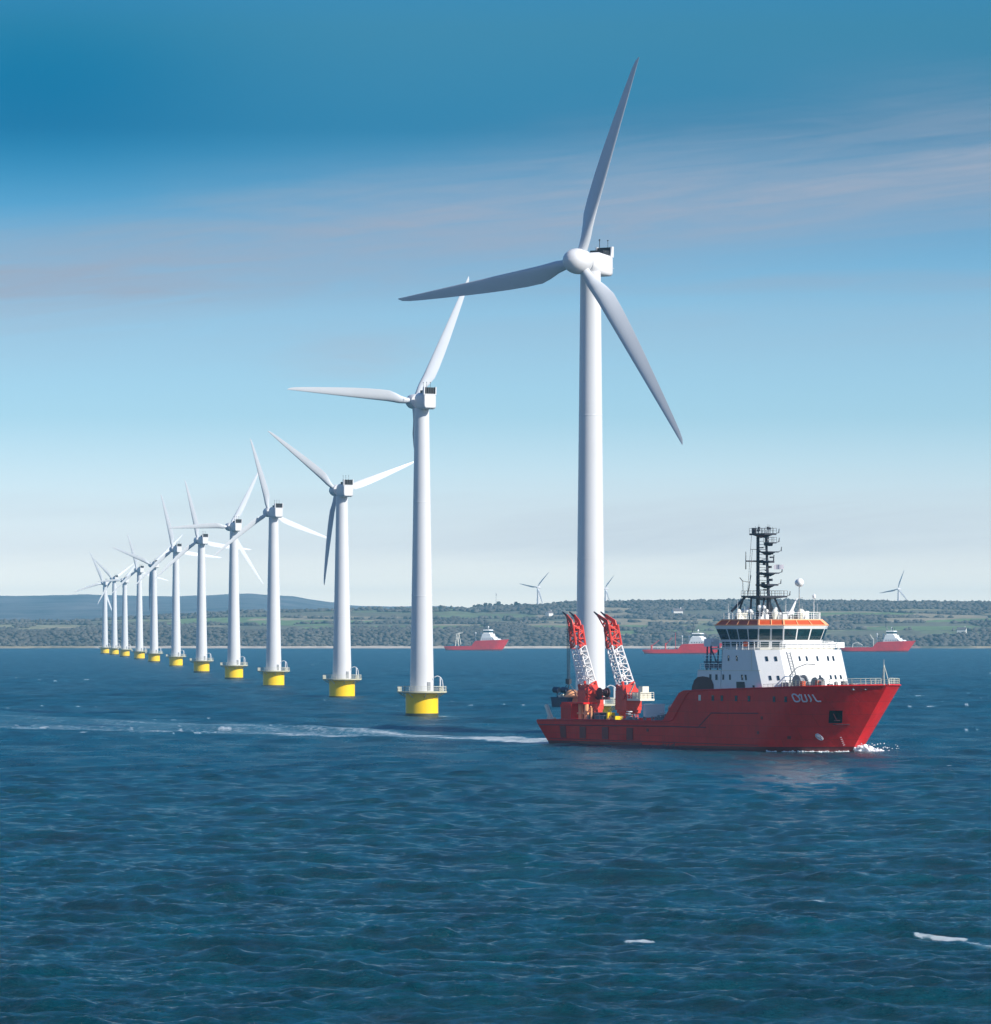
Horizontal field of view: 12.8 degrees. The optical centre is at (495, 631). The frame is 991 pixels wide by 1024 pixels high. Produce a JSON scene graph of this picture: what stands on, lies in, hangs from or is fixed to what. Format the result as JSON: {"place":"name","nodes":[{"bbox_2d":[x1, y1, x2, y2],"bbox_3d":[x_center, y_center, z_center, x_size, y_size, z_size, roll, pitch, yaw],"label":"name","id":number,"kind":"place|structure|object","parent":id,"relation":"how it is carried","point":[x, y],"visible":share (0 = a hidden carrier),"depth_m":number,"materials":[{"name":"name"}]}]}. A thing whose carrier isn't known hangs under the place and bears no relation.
{"place":"outdoors","nodes":[
{"label":"outdoors","id":0,"kind":"place"},
{"bbox_2d":[0,593,454,620],"bbox_3d":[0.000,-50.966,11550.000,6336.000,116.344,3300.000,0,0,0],"label":"hills","id":1,"kind":"structure","parent":0,"point":[69,607],"depth_m":11508.51,"materials":[{"name":"green plant"}]},
{"bbox_2d":[0,648,990,1023],"bbox_3d":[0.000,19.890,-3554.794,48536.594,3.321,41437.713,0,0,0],"label":"water","id":2,"kind":"structure","parent":0,"point":[182,844],"depth_m":395.59,"materials":[{"name":"blue liquid"}]},
{"bbox_2d":[75,553,111,653],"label":"wind turbine","id":3,"kind":"object","parent":2,"relation":"in","point":[104,648],"visible":0.82,"depth_m":3974.54,"materials":[{"name":"white paint"}]},
{"bbox_2d":[93,558,133,654],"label":"wind turbine","id":4,"kind":"object","parent":2,"relation":"in","point":[114,647],"visible":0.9,"depth_m":3795.86,"materials":[{"name":"white paint"}]},
{"bbox_2d":[97,560,138,656],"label":"wind turbine","id":5,"kind":"object","parent":2,"relation":"in","point":[124,651],"visible":0.91,"depth_m":3518.86,"materials":[{"name":"white paint"}]},
{"bbox_2d":[112,534,168,658],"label":"wind turbine","id":6,"kind":"object","parent":2,"relation":"in","point":[139,651],"visible":0.96,"depth_m":3186.76,"materials":[{"name":"white paint"}]},
{"bbox_2d":[112,534,182,661],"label":"wind turbine","id":7,"kind":"object","parent":2,"relation":"in","point":[153,654],"visible":0.87,"depth_m":2887.02,"materials":[{"name":"white paint"}]},
{"bbox_2d":[135,495,221,665],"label":"wind turbine","id":8,"kind":"object","parent":2,"relation":"in","point":[175,657],"visible":0.95,"depth_m":2520.54,"materials":[{"name":"white paint"}]},
{"bbox_2d":[155,480,250,672],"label":"wind turbine","id":9,"kind":"object","parent":2,"relation":"in","point":[201,663],"visible":0.96,"depth_m":2151.00,"materials":[{"name":"white paint"}]},
{"bbox_2d":[168,472,262,678],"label":"wind turbine","id":10,"kind":"object","parent":2,"relation":"in","point":[234,666],"visible":0.96,"depth_m":1855.24,"materials":[{"name":"white paint"}]},
{"bbox_2d":[214,439,326,685],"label":"wind turbine","id":11,"kind":"object","parent":2,"relation":"in","point":[273,674],"visible":0.96,"depth_m":1592.50,"materials":[{"name":"white paint"}]},
{"bbox_2d":[268,431,413,697],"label":"wind turbine","id":12,"kind":"object","parent":2,"relation":"in","point":[342,682],"visible":0.94,"depth_m":1318.48,"materials":[{"name":"white paint"}]},
{"bbox_2d":[287,277,468,716],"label":"wind turbine","id":13,"kind":"object","parent":2,"relation":"in","point":[422,696],"visible":0.98,"depth_m":1041.30,"materials":[{"name":"white paint"}]},
{"bbox_2d":[444,621,508,649],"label":"supply ship","id":14,"kind":"object","parent":2,"relation":"on","point":[489,640],"visible":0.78,"depth_m":4677.75,"materials":[{"name":"red paint"}]},
{"bbox_2d":[398,57,682,712],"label":"wind turbine","id":15,"kind":"object","parent":2,"relation":"in","point":[592,268],"visible":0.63,"depth_m":860.05,"materials":[{"name":"white paint"}]},
{"bbox_2d":[642,620,721,653],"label":"supply ship","id":16,"kind":"object","parent":2,"relation":"on","point":[695,645],"visible":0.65,"depth_m":3960.74,"materials":[{"name":"red paint"}]},
{"bbox_2d":[536,527,900,752],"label":"supply ship","id":17,"kind":"object","parent":2,"relation":"on","point":[778,682],"visible":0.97,"depth_m":743.88,"materials":[{"name":"red paint"}]},
{"bbox_2d":[550,687,576,706],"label":"cargo basket","id":18,"kind":"object","parent":17,"relation":"hanging from","point":[570,695],"visible":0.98,"depth_m":787.20,"materials":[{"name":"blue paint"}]},
{"bbox_2d":[590,712,605,718],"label":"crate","id":19,"kind":"object","parent":17,"relation":"on","point":[597,713],"visible":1,"depth_m":777.74,"materials":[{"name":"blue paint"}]},
{"bbox_2d":[595,715,605,718],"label":"crate","id":20,"kind":"object","parent":17,"relation":"on","point":[600,716],"visible":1,"depth_m":775.62,"materials":[{"name":"teal paint"}]},
{"bbox_2d":[625,711,634,719],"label":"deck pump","id":21,"kind":"object","parent":17,"relation":"on","point":[629,717],"visible":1,"depth_m":769.12,"materials":[{"name":"white paint"}]},
{"bbox_2d":[642,704,664,719],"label":"container","id":22,"kind":"object","parent":17,"relation":"on","point":[650,710],"visible":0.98,"depth_m":765.25,"materials":[{"name":"metal"}]},
{"bbox_2d":[766,743,898,752],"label":"bow wave","id":23,"kind":"object","parent":2,"relation":"on","point":[865,747],"visible":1,"depth_m":732.92,"materials":[{"name":"liquid"}]},
{"bbox_2d":[841,614,914,651],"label":"supply ship","id":24,"kind":"object","parent":2,"relation":"on","point":[893,641],"visible":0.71,"depth_m":4371.70,"materials":[{"name":"red paint"}]},
{"bbox_2d":[0,604,990,647],"bbox_3d":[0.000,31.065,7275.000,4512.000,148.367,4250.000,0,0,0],"label":"hills","id":25,"kind":"structure","parent":0,"point":[932,624],"depth_m":5692.94,"materials":[{"name":"green plant"}]},
{"bbox_2d":[0,598,990,645],"bbox_3d":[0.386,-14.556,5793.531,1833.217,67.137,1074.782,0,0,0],"label":"woodland","id":26,"kind":"object","parent":25,"relation":"on","point":[517,629],"visible":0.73,"depth_m":5559.30,"materials":[{"name":"green plant"}]},
{"bbox_2d":[519,572,548,603],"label":"hill turbine","id":27,"kind":"object","parent":25,"relation":"on","point":[538,591],"visible":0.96,"depth_m":6258.31,"materials":[{"name":"paint"}]},
{"bbox_2d":[545,610,552,615],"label":"farmhouse","id":28,"kind":"object","parent":25,"relation":"on","point":[549,613],"visible":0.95,"depth_m":5946.49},
{"bbox_2d":[604,577,612,600],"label":"hill turbine","id":29,"kind":"object","parent":25,"relation":"on","point":[606,593],"visible":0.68,"depth_m":6256.38,"materials":[{"name":"paint"}]},
{"bbox_2d":[671,607,682,613],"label":"farmhouse","id":30,"kind":"object","parent":25,"relation":"on","point":[677,610],"visible":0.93,"depth_m":5947.55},
{"bbox_2d":[881,571,906,600],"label":"hill turbine","id":31,"kind":"object","parent":25,"relation":"on","point":[899,592],"visible":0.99,"depth_m":6258.34,"materials":[{"name":"paint"}]},
{"bbox_2d":[956,627,966,632],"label":"farmhouse","id":32,"kind":"object","parent":25,"relation":"on","point":[961,629],"visible":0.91,"depth_m":5418.18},
{"bbox_2d":[0,0,990,607],"label":"sky","id":33,"kind":"structure","parent":0,"point":[211,210],"materials":[{"name":"blue"}]},
{"bbox_2d":[606,712,622,719],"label":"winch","id":34,"kind":"object","parent":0,"point":[610,716],"visible":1,"depth_m":774.01,"materials":[{"name":"yellow paint"}]},
{"bbox_2d":[657,712,665,719],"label":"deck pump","id":35,"kind":"object","parent":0,"point":[661,717],"visible":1,"depth_m":761.97,"materials":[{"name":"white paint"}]}
]}

